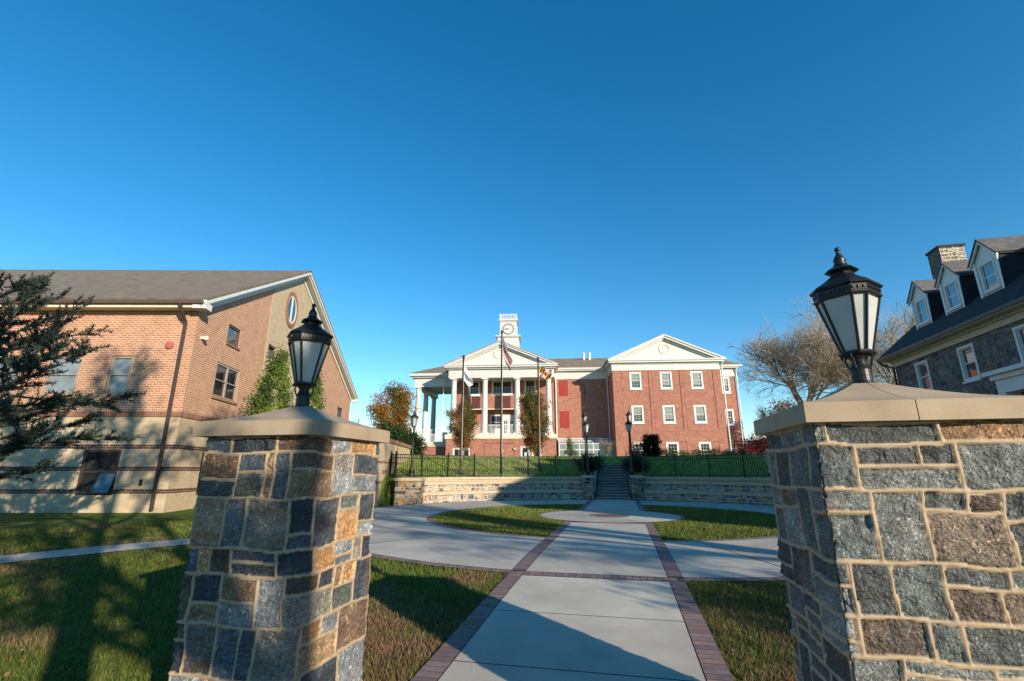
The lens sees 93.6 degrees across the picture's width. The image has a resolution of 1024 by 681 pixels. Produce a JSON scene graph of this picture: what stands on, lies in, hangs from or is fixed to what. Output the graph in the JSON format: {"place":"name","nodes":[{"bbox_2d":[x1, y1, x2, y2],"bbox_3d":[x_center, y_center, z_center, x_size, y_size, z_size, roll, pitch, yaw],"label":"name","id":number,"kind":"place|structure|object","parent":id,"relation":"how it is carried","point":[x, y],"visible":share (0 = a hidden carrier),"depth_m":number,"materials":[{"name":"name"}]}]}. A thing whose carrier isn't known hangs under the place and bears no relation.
{"place":"outdoors","nodes":[
{"label":"outdoors","id":0,"kind":"place"},
{"bbox_2d":[0,453,797,680],"bbox_3d":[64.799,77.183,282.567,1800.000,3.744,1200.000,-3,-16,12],"label":"lawn ground","id":1,"kind":"structure","parent":0,"point":[20,521],"depth_m":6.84,"materials":[{"name":"green plant"}]},
{"bbox_2d":[0,270,146,483],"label":"blue cedar","id":2,"kind":"object","parent":1,"relation":"on","point":[29,359],"visible":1,"depth_m":11.56,"materials":[{"name":"green plant"}]},
{"bbox_2d":[0,269,357,512],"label":"gabled brick building","id":3,"kind":"structure","parent":1,"relation":"on","point":[187,349],"depth_m":20.01,"materials":[{"name":"brown brick"}]},
{"bbox_2d":[0,356,15,393],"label":"window","id":4,"kind":"structure","parent":3,"relation":"in","point":[11,392],"depth_m":19.72,"materials":[{"name":"grey glass"}]},
{"bbox_2d":[42,356,81,393],"bbox_3d":[-18.407,1.409,19.734,1.312,1.580,0.100,0,-15,0],"label":"window","id":5,"kind":"structure","parent":3,"relation":"in","point":[66,382],"depth_m":19.70,"materials":[{"name":"grey glass"}]},
{"bbox_2d":[75,449,121,494],"bbox_3d":[-16.087,5.096,18.619,1.473,1.720,0.349,0,-15,0],"label":"window","id":6,"kind":"structure","parent":3,"relation":"in","point":[99,467],"depth_m":18.72,"materials":[{"name":"black glass"}]},
{"bbox_2d":[105,356,133,393],"bbox_3d":[-16.099,1.413,19.748,0.910,1.580,0.100,0,-15,0],"label":"window","id":7,"kind":"structure","parent":3,"relation":"in","point":[120,369],"depth_m":19.74,"materials":[{"name":"grey glass"}]},
{"bbox_2d":[196,452,203,494],"bbox_3d":[-13.652,6.018,21.786,0.104,1.800,2.308,1,-15,-5],"label":"window","id":8,"kind":"structure","parent":3,"relation":"in","point":[199,480],"depth_m":20.90,"materials":[{"name":"metal"}]},
{"bbox_2d":[212,361,238,401],"bbox_3d":[-13.652,2.013,22.873,0.104,1.600,2.308,1,-15,-5],"label":"window","id":9,"kind":"structure","parent":3,"relation":"in","point":[226,377],"depth_m":22.89,"materials":[{"name":"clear glass"}]},
{"bbox_2d":[227,324,239,346],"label":"window","id":10,"kind":"structure","parent":3,"relation":"in","point":[233,333],"depth_m":23.60,"materials":[{"name":"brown glass"}]},
{"bbox_2d":[267,344,275,360],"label":"window","id":11,"kind":"structure","parent":3,"relation":"in","point":[270,348],"depth_m":28.20,"materials":[{"name":"black glass"}]},
{"bbox_2d":[285,292,297,327],"bbox_3d":[-14.118,-1.974,30.824,0.070,2.355,1.997,1,-15,-5],"label":"oval window","id":12,"kind":"structure","parent":3,"relation":"in","point":[291,309],"depth_m":30.75,"materials":[{"name":"glass"}]},
{"bbox_2d":[337,407,341,416],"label":"window","id":13,"kind":"structure","parent":3,"relation":"in","point":[339,411],"depth_m":43.41,"materials":[{"name":"grey metal"}]},
{"bbox_2d":[241,342,289,416],"bbox_3d":[-10.558,3.350,19.489,2.474,7.234,2.597,7,-17,-23],"label":"conical evergreen","id":14,"kind":"object","parent":1,"relation":"on","point":[264,398],"visible":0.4,"depth_m":20.15,"materials":[{"name":"green plant"}]},
{"bbox_2d":[168,406,389,680],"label":"stone gate pillar","id":15,"kind":"structure","parent":1,"relation":"on","point":[274,585],"depth_m":3.24,"materials":[{"name":"grey stone"}]},
{"bbox_2d":[287,303,332,406],"bbox_3d":[-1.695,0.128,3.994,0.334,0.918,0.334,9,-18,-31],"label":"gate lantern","id":16,"kind":"object","parent":15,"relation":"on","point":[309,343],"visible":0.94,"depth_m":3.90,"materials":[{"name":"black metal"}]},
{"bbox_2d":[271,354,296,410],"bbox_3d":[-11.411,4.044,23.670,1.978,6.999,2.051,-3,-16,12],"label":"conical evergreen","id":17,"kind":"object","parent":1,"relation":"on","point":[284,402],"visible":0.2,"depth_m":24.19,"materials":[{"name":"green plant"}]},
{"bbox_2d":[309,369,326,410],"bbox_3d":[-10.869,4.538,26.631,2.163,6.203,2.046,-3,-16,12],"label":"conical evergreen","id":18,"kind":"object","parent":1,"relation":"on","point":[315,399],"visible":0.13,"depth_m":26.82,"materials":[{"name":"green plant"}]},
{"bbox_2d":[362,378,422,432],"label":"autumn tree","id":19,"kind":"object","parent":1,"relation":"on","point":[397,409],"visible":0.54,"depth_m":46.72,"materials":[{"name":"orange plant"}]},
{"bbox_2d":[0,499,784,680],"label":"concrete walkway","id":20,"kind":"structure","parent":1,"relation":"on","point":[627,644],"depth_m":7.05,"materials":[{"name":"grey concrete"}]},
{"bbox_2d":[371,499,784,680],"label":"brick walkway border","id":21,"kind":"object","parent":20,"relation":"on","point":[701,643],"visible":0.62,"depth_m":6.31,"materials":[{"name":"red brick"}]},
{"bbox_2d":[374,439,411,506],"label":"beige brick wall","id":22,"kind":"structure","parent":1,"relation":"on","point":[384,457],"depth_m":23.47,"materials":[{"name":"beige brick"}]},
{"bbox_2d":[376,417,415,440],"bbox_3d":[-8.821,7.439,35.604,3.716,3.324,4.353,-3,-16,12],"label":"laurel hedge","id":23,"kind":"object","parent":1,"relation":"on","point":[394,433],"visible":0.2,"depth_m":35.24,"materials":[{"name":"green plant"}]},
{"bbox_2d":[0,522,793,680],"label":"fallen leaves","id":24,"kind":"object","parent":1,"relation":"on","point":[789,679],"visible":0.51,"depth_m":4.78,"materials":[{"name":"brown plant"}]},
{"bbox_2d":[393,478,426,504],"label":"stone pier","id":25,"kind":"structure","parent":1,"relation":"on","point":[409,491],"depth_m":22.41,"materials":[{"name":"stone"}]},
{"bbox_2d":[397,428,427,455],"bbox_3d":[-6.900,7.228,32.766,2.430,2.440,3.334,-3,-16,12],"label":"laurel hedge","id":26,"kind":"object","parent":1,"relation":"on","point":[419,447],"visible":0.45,"depth_m":32.37,"materials":[{"name":"green plant"}]},
{"bbox_2d":[409,411,418,477],"bbox_3d":[-5.143,5.485,24.937,0.407,3.740,0.470,-3,-16,12],"label":"lamp post","id":27,"kind":"object","parent":1,"relation":"on","point":[414,417],"visible":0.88,"depth_m":25.11,"materials":[{"name":"black metal"}]},
{"bbox_2d":[443,399,479,455],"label":"pear tree","id":28,"kind":"object","parent":1,"relation":"on","point":[468,427],"visible":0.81,"depth_m":42.99,"materials":[{"name":"green plant"}]},
{"bbox_2d":[458,355,464,474],"bbox_3d":[-2.899,4.304,27.852,0.320,7.114,0.320,-3,-16,12],"label":"flagpole","id":29,"kind":"object","parent":1,"relation":"on","point":[461,426],"visible":0.85,"depth_m":27.77,"materials":[{"name":"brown metal"}]},
{"bbox_2d":[464,365,472,390],"bbox_3d":[-2.571,2.199,28.424,0.557,1.650,0.260,0,-15,0],"label":"white flag","id":30,"kind":"object","parent":29,"relation":"hanging from","point":[468,380],"visible":1,"depth_m":28.41,"materials":[{"name":"fabric"}]},
{"bbox_2d":[412,477,582,503],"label":"terraced seat wall","id":31,"kind":"structure","parent":1,"relation":"on","point":[458,489],"depth_m":26.06,"materials":[{"name":"stone"}]},
{"bbox_2d":[390,451,583,477],"bbox_3d":[-1.044,6.847,26.175,10.918,1.460,1.493,7,-17,-25],"label":"iron fence","id":32,"kind":"object","parent":31,"relation":"on","point":[396,457],"visible":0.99,"depth_m":26.25,"materials":[{"name":"black metal"}]},
{"bbox_2d":[498,330,503,472],"bbox_3d":[-0.649,3.699,29.634,0.320,9.012,0.320,-3,-16,12],"label":"flagpole","id":33,"kind":"object","parent":1,"relation":"on","point":[501,410],"visible":0.88,"depth_m":29.63,"materials":[{"name":"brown metal"}]},
{"bbox_2d":[503,338,512,370],"bbox_3d":[-0.294,0.816,30.459,0.614,2.316,0.347,3,-16,-12],"label":"striped flag","id":34,"kind":"object","parent":33,"relation":"hanging from","point":[507,358],"visible":1,"depth_m":30.45,"materials":[{"name":"fabric"}]},
{"bbox_2d":[513,387,553,455],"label":"pear tree","id":35,"kind":"object","parent":1,"relation":"on","point":[529,421],"visible":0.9,"depth_m":41.98,"materials":[{"name":"green plant"}]},
{"bbox_2d":[537,357,541,470],"bbox_3d":[1.698,4.647,30.484,0.320,7.398,0.320,-3,-16,12],"label":"flagpole","id":36,"kind":"object","parent":1,"relation":"on","point":[539,461],"visible":0.95,"depth_m":30.30,"materials":[{"name":"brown metal"}]},
{"bbox_2d":[539,367,551,378],"bbox_3d":[2.167,2.111,31.172,0.840,0.811,0.200,0,-15,0],"label":"quartered flag","id":37,"kind":"object","parent":36,"relation":"attached to","point":[545,373],"visible":1,"depth_m":31.17,"materials":[{"name":"fabric"}]},
{"bbox_2d":[563,436,577,455],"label":"conifer","id":38,"kind":"object","parent":1,"relation":"on","point":[569,447],"visible":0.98,"depth_m":40.98,"materials":[{"name":"green plant"}]},
{"bbox_2d":[409,313,745,456],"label":"brick hall","id":39,"kind":"structure","parent":1,"relation":"on","point":[676,394],"depth_m":56.65,"materials":[{"name":"red brick"}]},
{"bbox_2d":[453,448,469,455],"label":"window","id":40,"kind":"structure","parent":39,"relation":"in","point":[455,452],"depth_m":55.52,"materials":[{"name":"clear glass"}]},
{"bbox_2d":[469,381,479,395],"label":"window","id":41,"kind":"structure","parent":39,"relation":"in","point":[475,388],"depth_m":60.89,"materials":[{"name":"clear glass"}]},
{"bbox_2d":[490,415,499,429],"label":"window","id":42,"kind":"structure","parent":39,"relation":"in","point":[494,419],"depth_m":60.73,"materials":[{"name":"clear glass"}]},
{"bbox_2d":[491,381,512,395],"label":"window","id":43,"kind":"structure","parent":39,"relation":"in","point":[496,385],"depth_m":60.67,"materials":[{"name":"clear glass"}]},
{"bbox_2d":[502,419,508,432],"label":"door","id":44,"kind":"structure","parent":39,"relation":"in","point":[505,422],"depth_m":60.57,"materials":[{"name":"white wood"}]},
{"bbox_2d":[509,419,513,432],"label":"door","id":45,"kind":"structure","parent":39,"relation":"in","point":[511,421],"depth_m":60.52,"materials":[{"name":"white glass"}]},
{"bbox_2d":[521,446,529,455],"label":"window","id":46,"kind":"structure","parent":39,"relation":"in","point":[523,448],"depth_m":55.05,"materials":[{"name":"glass"}]},
{"bbox_2d":[524,381,535,394],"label":"window","id":47,"kind":"structure","parent":39,"relation":"in","point":[528,385],"depth_m":60.49,"materials":[{"name":"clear glass"}]},
{"bbox_2d":[629,372,641,389],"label":"window","id":48,"kind":"structure","parent":39,"relation":"in","point":[635,377],"depth_m":55.77,"materials":[{"name":"clear glass"}]},
{"bbox_2d":[631,405,644,423],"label":"window","id":49,"kind":"structure","parent":39,"relation":"in","point":[637,411],"depth_m":54.73,"materials":[{"name":"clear glass"}]},
{"bbox_2d":[659,372,672,389],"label":"window","id":50,"kind":"structure","parent":39,"relation":"in","point":[665,377],"depth_m":55.50,"materials":[{"name":"clear glass"}]},
{"bbox_2d":[662,405,676,423],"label":"window","id":51,"kind":"structure","parent":39,"relation":"in","point":[668,410],"depth_m":54.49,"materials":[{"name":"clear glass"}]},
{"bbox_2d":[666,442,679,455],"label":"window","id":52,"kind":"structure","parent":39,"relation":"in","point":[674,445],"depth_m":53.55,"materials":[{"name":"white glass"}]},
{"bbox_2d":[690,371,703,388],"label":"window","id":53,"kind":"structure","parent":39,"relation":"in","point":[696,376],"depth_m":55.28,"materials":[{"name":"white glass"}]},
{"bbox_2d":[693,405,707,423],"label":"window","id":54,"kind":"structure","parent":39,"relation":"in","point":[700,415],"depth_m":54.26,"materials":[{"name":"white glass"}]},
{"bbox_2d":[698,442,711,454],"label":"window","id":55,"kind":"structure","parent":39,"relation":"in","point":[702,445],"depth_m":53.32,"materials":[{"name":"white glass"}]},
{"bbox_2d":[721,377,731,393],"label":"window","id":56,"kind":"structure","parent":39,"relation":"in","point":[726,379],"depth_m":58.80,"materials":[{"name":"white glass"}]},
{"bbox_2d":[725,409,735,425],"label":"window","id":57,"kind":"structure","parent":39,"relation":"in","point":[731,419],"depth_m":57.79,"materials":[{"name":"white glass"}]},
{"bbox_2d":[581,412,586,460],"bbox_3d":[4.947,6.642,32.403,0.407,3.740,0.470,-3,-16,12],"label":"lamp post","id":58,"kind":"object","parent":1,"relation":"on","point":[584,416],"visible":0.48,"depth_m":32.60,"materials":[{"name":"black metal"}]},
{"bbox_2d":[583,419,589,474],"bbox_3d":[4.436,6.472,28.374,0.407,3.740,0.470,-3,-16,12],"label":"lamp post","id":59,"kind":"object","parent":1,"relation":"on","point":[586,424],"visible":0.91,"depth_m":28.44,"materials":[{"name":"black metal"}]},
{"bbox_2d":[581,475,594,499],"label":"stone pier","id":60,"kind":"structure","parent":1,"relation":"on","point":[588,488],"depth_m":26.46,"materials":[{"name":"stone"}]},
{"bbox_2d":[573,451,608,471],"bbox_3d":[4.804,7.544,29.505,1.850,1.427,1.956,13,-20,-40],"label":"round shrub","id":61,"kind":"object","parent":1,"relation":"on","point":[594,464],"visible":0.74,"depth_m":29.26,"materials":[{"name":"green plant"}]},
{"bbox_2d":[597,437,615,455],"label":"bare shrub","id":62,"kind":"object","parent":1,"relation":"on","point":[606,447],"visible":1,"depth_m":42.93,"materials":[{"name":"brown plant"}]},
{"bbox_2d":[594,450,631,499],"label":"stone stairs","id":63,"kind":"structure","parent":1,"relation":"on","point":[611,481],"depth_m":28.14,"materials":[{"name":"stone"}]},
{"bbox_2d":[626,409,631,450],"bbox_3d":[7.967,6.510,32.383,0.407,3.740,0.470,-3,-16,12],"label":"lamp post","id":64,"kind":"object","parent":1,"relation":"on","point":[628,414],"visible":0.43,"depth_m":32.60,"materials":[{"name":"black metal"}]},
{"bbox_2d":[625,418,633,482],"bbox_3d":[6.858,6.343,27.907,0.407,3.740,0.470,-3,-16,12],"label":"lamp post","id":65,"kind":"object","parent":1,"relation":"on","point":[628,424],"visible":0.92,"depth_m":27.93,"materials":[{"name":"black metal"}]},
{"bbox_2d":[626,440,642,458],"bbox_3d":[7.983,7.342,31.090,1.008,1.735,1.076,13,-20,-40],"label":"upright shrub","id":66,"kind":"object","parent":1,"relation":"on","point":[635,451],"visible":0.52,"depth_m":31.04,"materials":[{"name":"green plant"}]},
{"bbox_2d":[620,454,651,472],"bbox_3d":[7.423,7.471,28.881,1.993,1.241,1.558,1,-15,-5],"label":"round shrub","id":67,"kind":"object","parent":1,"relation":"on","point":[637,464],"visible":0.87,"depth_m":28.58,"materials":[{"name":"green plant"}]},
{"bbox_2d":[630,475,643,499],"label":"stone pier","id":68,"kind":"structure","parent":1,"relation":"on","point":[637,487],"depth_m":25.92,"materials":[{"name":"stone"}]},
{"bbox_2d":[639,433,663,455],"bbox_3d":[9.623,7.452,33.140,1.696,2.189,1.741,-3,-16,12],"label":"upright shrub","id":69,"kind":"object","parent":1,"relation":"on","point":[650,445],"visible":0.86,"depth_m":32.85,"materials":[{"name":"green plant"}]},
{"bbox_2d":[662,446,677,455],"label":"foundation shrub","id":70,"kind":"object","parent":1,"relation":"on","point":[665,453],"visible":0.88,"depth_m":43.71,"materials":[{"name":"green plant"}]},
{"bbox_2d":[676,450,691,455],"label":"foundation shrub","id":71,"kind":"object","parent":1,"relation":"on","point":[682,452],"visible":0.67,"depth_m":43.60,"materials":[{"name":"green plant"}]},
{"bbox_2d":[688,448,707,454],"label":"foundation shrub","id":72,"kind":"object","parent":1,"relation":"on","point":[699,451],"visible":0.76,"depth_m":43.52,"materials":[{"name":"green plant"}]},
{"bbox_2d":[643,477,773,504],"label":"terraced seat wall","id":73,"kind":"structure","parent":1,"relation":"on","point":[743,490],"depth_m":24.51,"materials":[{"name":"stone"}]},
{"bbox_2d":[641,452,770,477],"bbox_3d":[11.207,6.221,23.812,1.352,1.430,10.293,13,-20,-39],"label":"iron fence","id":74,"kind":"object","parent":73,"relation":"on","point":[712,458],"visible":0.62,"depth_m":25.35,"materials":[{"name":"black metal"}]},
{"bbox_2d":[704,447,721,454],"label":"foundation shrub","id":75,"kind":"object","parent":1,"relation":"on","point":[714,452],"visible":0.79,"depth_m":43.43,"materials":[{"name":"green plant"}]},
{"bbox_2d":[720,449,736,454],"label":"foundation shrub","id":76,"kind":"object","parent":1,"relation":"on","point":[728,452],"visible":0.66,"depth_m":43.26,"materials":[{"name":"green plant"}]},
{"bbox_2d":[733,439,767,454],"bbox_3d":[18.362,7.409,33.147,5.549,1.358,0.089,-6,-16,20],"label":"iron fence","id":77,"kind":"object","parent":1,"relation":"on","point":[762,443],"visible":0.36,"depth_m":33.77,"materials":[{"name":"black metal"}]},
{"bbox_2d":[735,431,768,453],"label":"red shrub","id":78,"kind":"object","parent":1,"relation":"on","point":[754,449],"visible":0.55,"depth_m":40.96,"materials":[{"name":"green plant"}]},
{"bbox_2d":[751,405,776,438],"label":"bare tree","id":79,"kind":"object","parent":1,"relation":"on","point":[762,414],"visible":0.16,"depth_m":72.32,"materials":[{"name":"brown plant"}]},
{"bbox_2d":[763,396,805,414],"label":"tree","id":80,"kind":"object","parent":1,"relation":"on","point":[786,404],"visible":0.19,"depth_m":52.50,"materials":[{"name":"brown plant"}]},
{"bbox_2d":[727,292,889,408],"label":"bare tree","id":81,"kind":"object","parent":1,"relation":"on","point":[813,385],"visible":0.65,"depth_m":68.80,"materials":[{"name":"brown plant"}]},
{"bbox_2d":[759,290,914,405],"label":"bare tree","id":82,"kind":"object","parent":1,"relation":"on","point":[891,341],"visible":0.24,"depth_m":65.62,"materials":[{"name":"brown plant"}]},
{"bbox_2d":[753,382,1023,680],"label":"stone gate pillar","id":83,"kind":"structure","parent":1,"relation":"on","point":[899,512],"depth_m":2.27,"materials":[{"name":"grey stone"}]},
{"bbox_2d":[809,247,882,383],"bbox_3d":[2.083,-0.152,2.960,0.334,0.918,0.334,9,-18,-31],"label":"gate lantern","id":84,"kind":"object","parent":83,"relation":"on","point":[846,300],"visible":0.9,"depth_m":2.87,"materials":[{"name":"black metal"}]},
{"bbox_2d":[876,235,1023,437],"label":"stone house","id":85,"kind":"structure","parent":1,"relation":"on","point":[964,333],"depth_m":19.78,"materials":[{"name":"grey stone"}]},
{"bbox_2d":[914,359,933,389],"bbox_3d":[19.262,1.685,22.391,0.150,1.440,0.980,-3,-16,12],"label":"window","id":86,"kind":"structure","parent":85,"relation":"in","point":[923,374],"depth_m":22.52,"materials":[{"name":"white wood"}]},
{"bbox_2d":[956,343,982,383],"bbox_3d":[18.575,0.935,19.494,0.200,1.510,1.060,-3,-16,12],"label":"window","id":87,"kind":"structure","parent":85,"relation":"in","point":[967,357],"depth_m":19.59,"materials":[{"name":"white wood"}]},
{"bbox_2d":[1012,324,1023,361],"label":"window","id":88,"kind":"structure","parent":85,"relation":"in","point":[1018,331],"depth_m":17.01,"materials":[{"name":"white wood"}]},
{"bbox_2d":[0,0,1023,445],"label":"sky","id":89,"kind":"structure","parent":0,"point":[613,177],"materials":[{"name":"blue"}]}
]}

